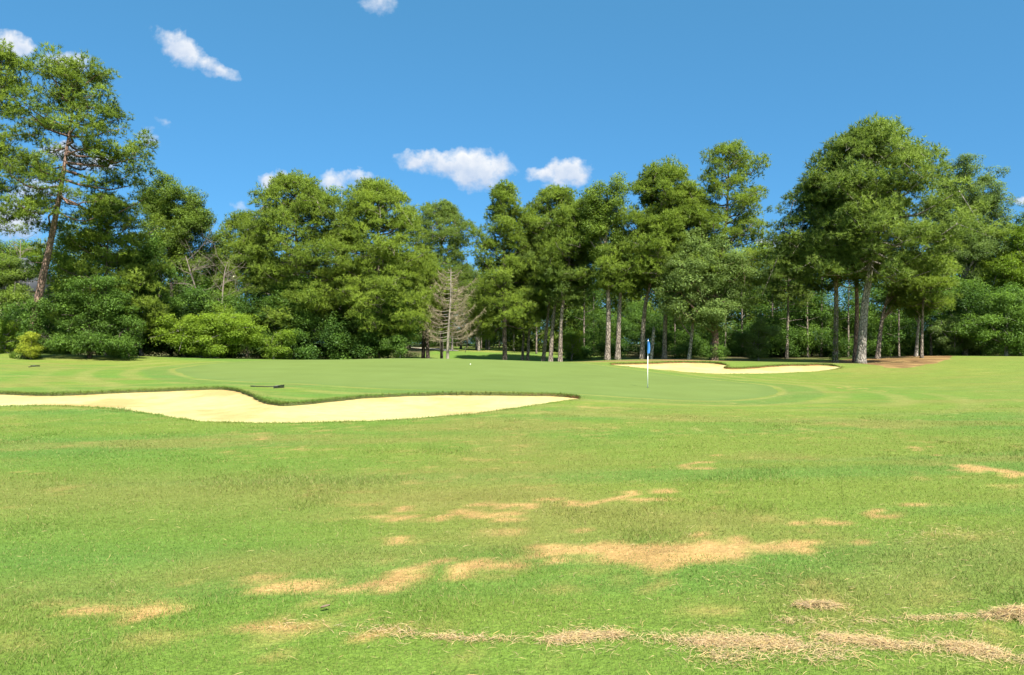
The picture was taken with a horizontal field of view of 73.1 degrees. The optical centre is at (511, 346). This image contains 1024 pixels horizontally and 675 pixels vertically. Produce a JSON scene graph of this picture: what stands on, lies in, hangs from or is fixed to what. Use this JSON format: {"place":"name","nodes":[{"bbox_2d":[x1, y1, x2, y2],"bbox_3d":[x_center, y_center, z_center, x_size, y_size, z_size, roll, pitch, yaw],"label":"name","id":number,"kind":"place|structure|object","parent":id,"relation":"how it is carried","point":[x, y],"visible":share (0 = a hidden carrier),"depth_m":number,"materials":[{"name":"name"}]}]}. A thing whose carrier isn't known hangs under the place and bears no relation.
{"place":"outdoors","nodes":[
{"label":"outdoors","id":0,"kind":"place"},
{"bbox_2d":[0,344,1023,674],"bbox_3d":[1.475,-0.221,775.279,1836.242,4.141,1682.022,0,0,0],"label":"ground","id":1,"kind":"structure","parent":0,"point":[976,380],"depth_m":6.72,"materials":[{"name":"green plant"}]},
{"bbox_2d":[0,316,23,352],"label":"shrub","id":2,"kind":"object","parent":1,"relation":"on","point":[9,327],"visible":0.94,"depth_m":46.96,"materials":[{"name":"green plant"}]},
{"bbox_2d":[0,286,33,345],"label":"broadleaf tree","id":3,"kind":"object","parent":1,"relation":"on","point":[13,297],"visible":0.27,"depth_m":59.84,"materials":[{"name":"green plant"}]},
{"bbox_2d":[0,253,40,315],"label":"broadleaf tree","id":4,"kind":"object","parent":1,"relation":"on","point":[12,277],"visible":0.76,"depth_m":63.79,"materials":[{"name":"green plant"}]},
{"bbox_2d":[0,239,43,261],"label":"broadleaf tree","id":5,"kind":"object","parent":1,"relation":"on","point":[28,253],"visible":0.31,"depth_m":97.75,"materials":[{"name":"green plant"}]},
{"bbox_2d":[0,36,49,235],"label":"pine tree","id":6,"kind":"object","parent":1,"relation":"on","point":[6,82],"visible":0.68,"depth_m":42.94,"materials":[{"name":"green plant"}]},
{"bbox_2d":[9,218,47,285],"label":"dead tree","id":7,"kind":"object","parent":1,"relation":"on","point":[20,251],"visible":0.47,"depth_m":70.04,"materials":[{"name":"grey wood"}]},
{"bbox_2d":[0,258,58,352],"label":"tree","id":8,"kind":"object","parent":1,"relation":"on","point":[33,284],"depth_m":82.28,"materials":[{"name":"grey"}]},
{"bbox_2d":[14,331,46,359],"bbox_3d":[-30.117,-0.032,43.172,1.644,1.926,1.355,0,0,0],"label":"vine shrub","id":9,"kind":"object","parent":1,"relation":"on","point":[25,349],"visible":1,"depth_m":43.08,"materials":[{"name":"green plant"}]},
{"bbox_2d":[0,40,165,358],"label":"pine tree","id":10,"kind":"object","parent":1,"relation":"on","point":[71,92],"visible":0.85,"depth_m":43.60,"materials":[{"name":"green plant"}]},
{"bbox_2d":[33,274,146,359],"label":"broadleaf tree","id":11,"kind":"object","parent":1,"relation":"on","point":[89,327],"visible":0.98,"depth_m":45.24,"materials":[{"name":"green plant"}]},
{"bbox_2d":[16,189,174,355],"bbox_3d":[-29.401,-5.326,49.321,9.748,12.184,9.604,0,0,0],"label":"pine tree","id":12,"kind":"object","parent":1,"relation":"on","point":[71,243],"visible":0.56,"depth_m":48.66,"materials":[{"name":"green plant"}]},
{"bbox_2d":[111,232,189,355],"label":"broadleaf tree","id":13,"kind":"object","parent":1,"relation":"on","point":[150,253],"visible":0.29,"depth_m":52.49,"materials":[{"name":"green plant"}]},
{"bbox_2d":[133,169,217,356],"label":"broadleaf tree","id":14,"kind":"object","parent":1,"relation":"on","point":[188,222],"visible":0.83,"depth_m":59.37,"materials":[{"name":"green plant"}]},
{"bbox_2d":[169,262,221,315],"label":"slim tree","id":15,"kind":"object","parent":1,"relation":"on","point":[188,284],"visible":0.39,"depth_m":59.80,"materials":[{"name":"green plant"}]},
{"bbox_2d":[167,220,230,356],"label":"dead tree","id":16,"kind":"object","parent":1,"relation":"on","point":[194,268],"visible":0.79,"depth_m":56.96,"materials":[{"name":"grey wood"}]},
{"bbox_2d":[148,302,270,357],"bbox_3d":[-21.839,-1.157,50.513,8.395,4.238,4.529,0,0,0],"label":"shrub","id":17,"kind":"object","parent":1,"relation":"on","point":[217,331],"visible":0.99,"depth_m":49.78,"materials":[{"name":"green plant"}]},
{"bbox_2d":[173,226,250,357],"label":"broadleaf tree","id":18,"kind":"object","parent":1,"relation":"on","point":[230,286],"visible":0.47,"depth_m":63.64,"materials":[{"name":"green plant"}]},
{"bbox_2d":[200,236,250,300],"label":"dead tree","id":19,"kind":"object","parent":1,"relation":"on","point":[223,283],"visible":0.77,"depth_m":59.89,"materials":[{"name":"grey wood"}]},
{"bbox_2d":[212,208,272,356],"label":"pine tree","id":20,"kind":"object","parent":1,"relation":"on","point":[232,224],"visible":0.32,"depth_m":64.70,"materials":[{"name":"green plant"}]},
{"bbox_2d":[250,385,284,387],"bbox_3d":[-8.803,1.425,24.866,1.543,0.162,0.416,0,0,38],"label":"bunker rake","id":21,"kind":"object","parent":1,"relation":"on","point":[279,386],"visible":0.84,"depth_m":24.54,"materials":[{"name":"black plastic"}]},
{"bbox_2d":[252,328,297,359],"bbox_3d":[-17.389,-0.132,50.989,3.541,2.538,2.095,0,0,0],"label":"shrub","id":22,"kind":"object","parent":1,"relation":"on","point":[281,340],"visible":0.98,"depth_m":50.73,"materials":[{"name":"green plant"}]},
{"bbox_2d":[0,387,579,422],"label":"sand bunker","id":23,"kind":"object","parent":1,"relation":"on","point":[212,404],"visible":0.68,"depth_m":20.82,"materials":[{"name":"sand"}]},
{"bbox_2d":[257,272,329,359],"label":"broadleaf tree","id":24,"kind":"object","parent":1,"relation":"on","point":[311,318],"visible":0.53,"depth_m":54.31,"materials":[{"name":"green plant"}]},
{"bbox_2d":[223,168,372,359],"bbox_3d":[-17.081,-6.695,55.962,12.286,15.962,10.146,0,0,0],"label":"pine tree","id":25,"kind":"object","parent":1,"relation":"on","point":[308,206],"visible":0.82,"depth_m":54.11,"materials":[{"name":"green plant"}]},
{"bbox_2d":[324,185,360,263],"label":"broadleaf tree","id":26,"kind":"object","parent":1,"relation":"on","point":[340,200],"visible":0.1,"depth_m":65.47,"materials":[{"name":"green plant"}]},
{"bbox_2d":[319,241,390,313],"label":"slim tree","id":27,"kind":"object","parent":1,"relation":"on","point":[357,276],"visible":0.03,"depth_m":59.85,"materials":[{"name":"green plant"}]},
{"bbox_2d":[309,176,437,358],"bbox_3d":[-11.058,-6.261,55.123,10.282,15.440,11.620,0,0,0],"label":"pine tree","id":28,"kind":"object","parent":1,"relation":"on","point":[371,260],"visible":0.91,"depth_m":53.53,"materials":[{"name":"green plant"}]},
{"bbox_2d":[366,290,414,358],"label":"broadleaf tree","id":29,"kind":"object","parent":1,"relation":"on","point":[391,330],"visible":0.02,"depth_m":56.72,"materials":[{"name":"green plant"}]},
{"bbox_2d":[378,334,408,357],"bbox_3d":[-9.052,0.103,52.970,2.375,2.196,1.496,0,0,0],"label":"shrub","id":30,"kind":"object","parent":1,"relation":"on","point":[401,350],"visible":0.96,"depth_m":52.81,"materials":[{"name":"green plant"}]},
{"bbox_2d":[402,252,451,357],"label":"pine tree","id":31,"kind":"object","parent":1,"relation":"on","point":[430,259],"visible":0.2,"depth_m":61.94,"materials":[{"name":"green plant"}]},
{"bbox_2d":[413,259,446,357],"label":"pine tree","id":32,"kind":"object","parent":1,"relation":"on","point":[436,267],"visible":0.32,"depth_m":61.55,"materials":[{"name":"green plant"}]},
{"bbox_2d":[421,273,465,358],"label":"pine tree","id":33,"kind":"object","parent":1,"relation":"on","point":[445,318],"visible":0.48,"depth_m":61.57,"materials":[{"name":"green plant"}]},
{"bbox_2d":[407,198,482,351],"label":"pine tree","id":34,"kind":"object","parent":1,"relation":"on","point":[440,217],"visible":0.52,"depth_m":76.36,"materials":[{"name":"green plant"}]},
{"bbox_2d":[415,267,486,358],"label":"dead conifer","id":35,"kind":"object","parent":1,"relation":"on","point":[453,299],"visible":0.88,"depth_m":58.88,"materials":[{"name":"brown wood"}]},
{"bbox_2d":[442,243,469,349],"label":"pine tree","id":36,"kind":"object","parent":1,"relation":"on","point":[449,259],"visible":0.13,"depth_m":87.71,"materials":[{"name":"green plant"}]},
{"bbox_2d":[450,307,480,348],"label":"broadleaf tree","id":37,"kind":"object","parent":1,"relation":"on","point":[466,342],"visible":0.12,"depth_m":94.55,"materials":[{"name":"green plant"}]},
{"bbox_2d":[458,262,492,349],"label":"broadleaf tree","id":38,"kind":"object","parent":1,"relation":"on","point":[468,298],"visible":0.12,"depth_m":87.61,"materials":[{"name":"green plant"}]},
{"bbox_2d":[175,358,777,400],"bbox_3d":[-2.625,1.291,37.448,33.601,0.980,24.156,0,0,32],"label":"putting green","id":39,"kind":"object","parent":1,"relation":"on","point":[476,375],"visible":1,"depth_m":32.53,"materials":[{"name":"green plant"}]},
{"bbox_2d":[647,339,649,386],"bbox_3d":[5.507,0.692,27.962,0.107,2.010,0.185,0,0,-16],"label":"flagstick","id":40,"kind":"object","parent":39,"relation":"on","point":[648,347],"visible":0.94,"depth_m":27.99,"materials":[{"name":"white paint"}]},
{"bbox_2d":[466,294,495,350],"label":"pine tree","id":41,"kind":"object","parent":1,"relation":"on","point":[484,325],"visible":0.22,"depth_m":83.84,"materials":[{"name":"green plant"}]},
{"bbox_2d":[476,266,488,349],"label":"pine tree","id":42,"kind":"object","parent":1,"relation":"on","point":[486,345],"visible":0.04,"depth_m":91.84,"materials":[{"name":"green plant"}]},
{"bbox_2d":[477,275,501,349],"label":"pine tree","id":43,"kind":"object","parent":1,"relation":"on","point":[493,327],"visible":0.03,"depth_m":89.75,"materials":[{"name":"green plant"}]},
{"bbox_2d":[461,179,546,359],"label":"pine tree","id":44,"kind":"object","parent":1,"relation":"on","point":[506,214],"visible":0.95,"depth_m":60.13,"materials":[{"name":"green plant"}]},
{"bbox_2d":[0,224,1021,354],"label":"woods","id":45,"kind":"object","parent":1,"relation":"on","point":[569,321],"visible":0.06,"depth_m":89.02,"materials":[{"name":"green plant"}]},
{"bbox_2d":[0,269,1023,359],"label":"undergrowth","id":46,"kind":"object","parent":1,"relation":"on","point":[338,343],"visible":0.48,"depth_m":64.86,"materials":[{"name":"green plant"}]},
{"bbox_2d":[0,501,1023,674],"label":"dry clippings","id":47,"kind":"object","parent":1,"relation":"on","point":[951,645],"visible":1,"depth_m":3.97,"materials":[{"name":"plant"}]},
{"bbox_2d":[506,310,522,350],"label":"pine tree","id":48,"kind":"object","parent":1,"relation":"on","point":[514,338],"visible":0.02,"depth_m":85.91,"materials":[{"name":"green plant"}]},
{"bbox_2d":[494,250,545,360],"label":"pine tree","id":49,"kind":"object","parent":1,"relation":"on","point":[522,351],"visible":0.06,"depth_m":65.88,"materials":[{"name":"green plant"}]},
{"bbox_2d":[500,227,560,360],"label":"pine tree","id":50,"kind":"object","parent":1,"relation":"on","point":[540,312],"visible":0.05,"depth_m":64.45,"materials":[{"name":"green plant"}]},
{"bbox_2d":[535,319,544,353],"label":"slim tree","id":51,"kind":"object","parent":1,"relation":"on","point":[536,342],"visible":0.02,"depth_m":77.95,"materials":[{"name":"brown plant"}]},
{"bbox_2d":[499,182,601,360],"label":"pine tree","id":52,"kind":"object","parent":1,"relation":"on","point":[530,219],"visible":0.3,"depth_m":61.53,"materials":[{"name":"green plant"}]},
{"bbox_2d":[516,209,596,361],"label":"pine tree","id":53,"kind":"object","parent":1,"relation":"on","point":[577,292],"visible":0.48,"depth_m":59.51,"materials":[{"name":"green plant"}]},
{"bbox_2d":[529,200,604,361],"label":"pine tree","id":54,"kind":"object","parent":1,"relation":"on","point":[552,245],"visible":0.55,"depth_m":58.78,"materials":[{"name":"green plant"}]},
{"bbox_2d":[555,330,588,360],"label":"shrub","id":55,"kind":"object","parent":1,"relation":"on","point":[574,342],"visible":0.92,"depth_m":65.84,"materials":[{"name":"green plant"}]},
{"bbox_2d":[563,287,605,345],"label":"slim tree","id":56,"kind":"object","parent":1,"relation":"on","point":[584,311],"visible":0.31,"depth_m":73.93,"materials":[{"name":"green plant"}]},
{"bbox_2d":[579,291,605,339],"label":"slim tree","id":57,"kind":"object","parent":1,"relation":"on","point":[596,296],"visible":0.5,"depth_m":79.97,"materials":[{"name":"green plant"}]},
{"bbox_2d":[575,171,629,359],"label":"tree","id":58,"kind":"object","parent":1,"relation":"on","point":[598,206],"visible":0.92,"depth_m":56.69,"materials":[{"name":"green plant"}]},
{"bbox_2d":[588,238,658,359],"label":"pine tree","id":59,"kind":"object","parent":1,"relation":"on","point":[621,284],"visible":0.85,"depth_m":56.14,"materials":[{"name":"green plant"}]},
{"bbox_2d":[649,328,654,358],"bbox_3d":[11.553,-0.270,57.005,0.534,2.855,0.330,0,0,0],"label":"tree snag","id":60,"kind":"object","parent":1,"relation":"on","point":[652,345],"visible":0.9,"depth_m":56.90,"materials":[{"name":"plant"}]},
{"bbox_2d":[596,153,718,358],"bbox_3d":[12.255,-7.396,57.436,8.816,17.165,9.621,0,0,41],"label":"pine tree","id":61,"kind":"object","parent":1,"relation":"on","point":[655,178],"visible":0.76,"depth_m":55.70,"materials":[{"name":"green plant"}]},
{"bbox_2d":[652,290,694,347],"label":"slim tree","id":62,"kind":"object","parent":1,"relation":"on","point":[663,316],"visible":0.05,"depth_m":71.96,"materials":[{"name":"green plant"}]},
{"bbox_2d":[651,255,703,359],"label":"broadleaf tree","id":63,"kind":"object","parent":1,"relation":"on","point":[692,328],"visible":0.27,"depth_m":55.84,"materials":[{"name":"green plant"}]},
{"bbox_2d":[635,185,720,359],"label":"pine tree","id":64,"kind":"object","parent":1,"relation":"on","point":[695,207],"visible":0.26,"depth_m":56.54,"materials":[{"name":"green plant"}]},
{"bbox_2d":[652,227,768,360],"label":"broadleaf tree","id":65,"kind":"object","parent":1,"relation":"on","point":[714,297],"visible":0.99,"depth_m":54.23,"materials":[{"name":"green plant"}]},
{"bbox_2d":[672,139,771,358],"bbox_3d":[17.373,-8.109,58.120,8.954,18.856,10.266,0,0,0],"label":"pine tree","id":66,"kind":"object","parent":1,"relation":"on","point":[739,230],"visible":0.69,"depth_m":56.68,"materials":[{"name":"green plant"}]},
{"bbox_2d":[611,361,838,373],"bbox_3d":[14.170,1.382,45.045,15.232,0.726,5.817,0,0,0],"label":"sand bunker","id":67,"kind":"object","parent":1,"relation":"on","point":[704,367],"visible":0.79,"depth_m":45.99,"materials":[{"name":"sand"}]},
{"bbox_2d":[725,291,745,350],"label":"slim tree","id":68,"kind":"object","parent":1,"relation":"on","point":[734,319],"visible":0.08,"depth_m":69.79,"materials":[{"name":"green plant"}]},
{"bbox_2d":[727,281,771,345],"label":"slim tree","id":69,"kind":"object","parent":1,"relation":"on","point":[765,308],"visible":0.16,"depth_m":75.42,"materials":[{"name":"green plant"}]},
{"bbox_2d":[732,315,782,360],"bbox_3d":[21.390,-0.695,59.920,4.460,4.067,2.705,0,0,0],"label":"shrub","id":70,"kind":"object","parent":1,"relation":"on","point":[763,331],"visible":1,"depth_m":59.72,"materials":[{"name":"green plant"}]},
{"bbox_2d":[748,279,794,355],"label":"slim tree","id":71,"kind":"object","parent":1,"relation":"on","point":[758,310],"visible":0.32,"depth_m":70.40,"materials":[{"name":"green plant"}]},
{"bbox_2d":[760,237,815,358],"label":"pine tree","id":72,"kind":"object","parent":1,"relation":"on","point":[779,294],"visible":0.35,"depth_m":63.74,"materials":[{"name":"green plant"}]},
{"bbox_2d":[790,275,828,357],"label":"slim tree","id":73,"kind":"object","parent":1,"relation":"on","point":[803,310],"visible":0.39,"depth_m":65.84,"materials":[{"name":"green plant"}]},
{"bbox_2d":[797,282,833,355],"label":"slim tree","id":74,"kind":"object","parent":1,"relation":"on","point":[816,314],"visible":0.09,"depth_m":71.82,"materials":[{"name":"green plant"}]},
{"bbox_2d":[786,277,853,356],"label":"slim tree","id":75,"kind":"object","parent":1,"relation":"on","point":[821,354],"visible":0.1,"depth_m":68.93,"materials":[{"name":"green plant"}]},
{"bbox_2d":[783,594,860,611],"bbox_3d":[2.018,1.691,4.532,0.526,0.105,0.255,0,0,0],"label":"clippings heap","id":76,"kind":"object","parent":1,"relation":"on","point":[810,602],"visible":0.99,"depth_m":4.51,"materials":[{"name":"plant"}]},
{"bbox_2d":[819,282,877,356],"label":"slim tree","id":77,"kind":"object","parent":1,"relation":"on","point":[850,294],"visible":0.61,"depth_m":65.95,"materials":[{"name":"green plant"}]},
{"bbox_2d":[813,356,950,367],"bbox_3d":[28.338,1.062,53.739,9.417,0.609,19.052,0,0,42],"label":"pine straw bed","id":78,"kind":"object","parent":1,"relation":"on","point":[899,362],"visible":0.78,"depth_m":52.83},
{"bbox_2d":[753,173,881,362],"bbox_3d":[23.485,-6.045,52.681,9.970,14.841,8.428,0,0,-24],"label":"pine tree","id":79,"kind":"object","parent":78,"relation":"on","point":[810,281],"visible":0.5,"depth_m":52.58,"materials":[{"name":"green plant"}]},
{"bbox_2d":[793,167,910,362],"bbox_3d":[26.203,-6.463,53.571,8.606,15.658,7.619,0,0,0],"label":"pine tree","id":80,"kind":"object","parent":78,"relation":"on","point":[856,328],"visible":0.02,"depth_m":53.43,"materials":[{"name":"green plant"}]},
{"bbox_2d":[776,112,1015,362],"bbox_3d":[26.239,-7.707,49.013,11.353,18.114,14.280,0,0,-24],"label":"pine tree","id":81,"kind":"object","parent":78,"relation":"on","point":[859,149],"visible":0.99,"depth_m":47.77,"materials":[{"name":"green plant"}]},
{"bbox_2d":[874,275,922,358],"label":"broadleaf tree","id":82,"kind":"object","parent":78,"relation":"on","point":[892,290],"visible":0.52,"depth_m":56.90,"materials":[{"name":"green plant"}]},
{"bbox_2d":[894,288,955,356],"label":"broadleaf tree","id":83,"kind":"object","parent":78,"relation":"on","point":[914,313],"visible":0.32,"depth_m":57.36,"materials":[{"name":"green plant"}]},
{"bbox_2d":[892,249,964,357],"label":"pine tree","id":84,"kind":"object","parent":78,"relation":"on","point":[940,300],"visible":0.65,"depth_m":54.05,"materials":[{"name":"green plant"}]},
{"bbox_2d":[868,283,911,355],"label":"slim tree","id":85,"kind":"object","parent":1,"relation":"on","point":[878,287],"visible":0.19,"depth_m":68.03,"materials":[{"name":"green plant"}]},
{"bbox_2d":[871,281,929,355],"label":"slim tree","id":86,"kind":"object","parent":1,"relation":"on","point":[899,315],"visible":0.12,"depth_m":63.95,"materials":[{"name":"green plant"}]},
{"bbox_2d":[909,270,957,355],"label":"slim tree","id":87,"kind":"object","parent":1,"relation":"on","point":[931,354],"visible":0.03,"depth_m":65.94,"materials":[{"name":"green plant"}]},
{"bbox_2d":[927,313,977,355],"bbox_3d":[39.845,-1.006,62.067,4.712,4.254,2.660,0,0,0],"label":"shrub","id":88,"kind":"object","parent":1,"relation":"on","point":[952,341],"visible":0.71,"depth_m":62.03,"materials":[{"name":"green plant"}]},
{"bbox_2d":[911,152,1021,355],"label":"broadleaf tree","id":89,"kind":"object","parent":1,"relation":"on","point":[967,258],"visible":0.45,"depth_m":66.97,"materials":[{"name":"green plant"}]},
{"bbox_2d":[944,290,1023,355],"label":"bush","id":90,"kind":"object","parent":1,"relation":"on","point":[1011,309],"visible":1,"depth_m":57.84,"materials":[{"name":"green plant"}]},
{"bbox_2d":[958,602,1023,625],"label":"clippings heap","id":91,"kind":"object","parent":1,"relation":"on","point":[1001,610],"visible":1,"depth_m":4.33,"materials":[{"name":"plant"}]},
{"bbox_2d":[973,201,1023,297],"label":"broadleaf tree","id":92,"kind":"object","parent":1,"relation":"on","point":[1008,267],"visible":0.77,"depth_m":65.84,"materials":[{"name":"green plant"}]},
{"bbox_2d":[0,0,1023,343],"label":"sky","id":93,"kind":"structure","parent":0,"point":[451,100],"materials":[{"name":"blue"}]}
]}

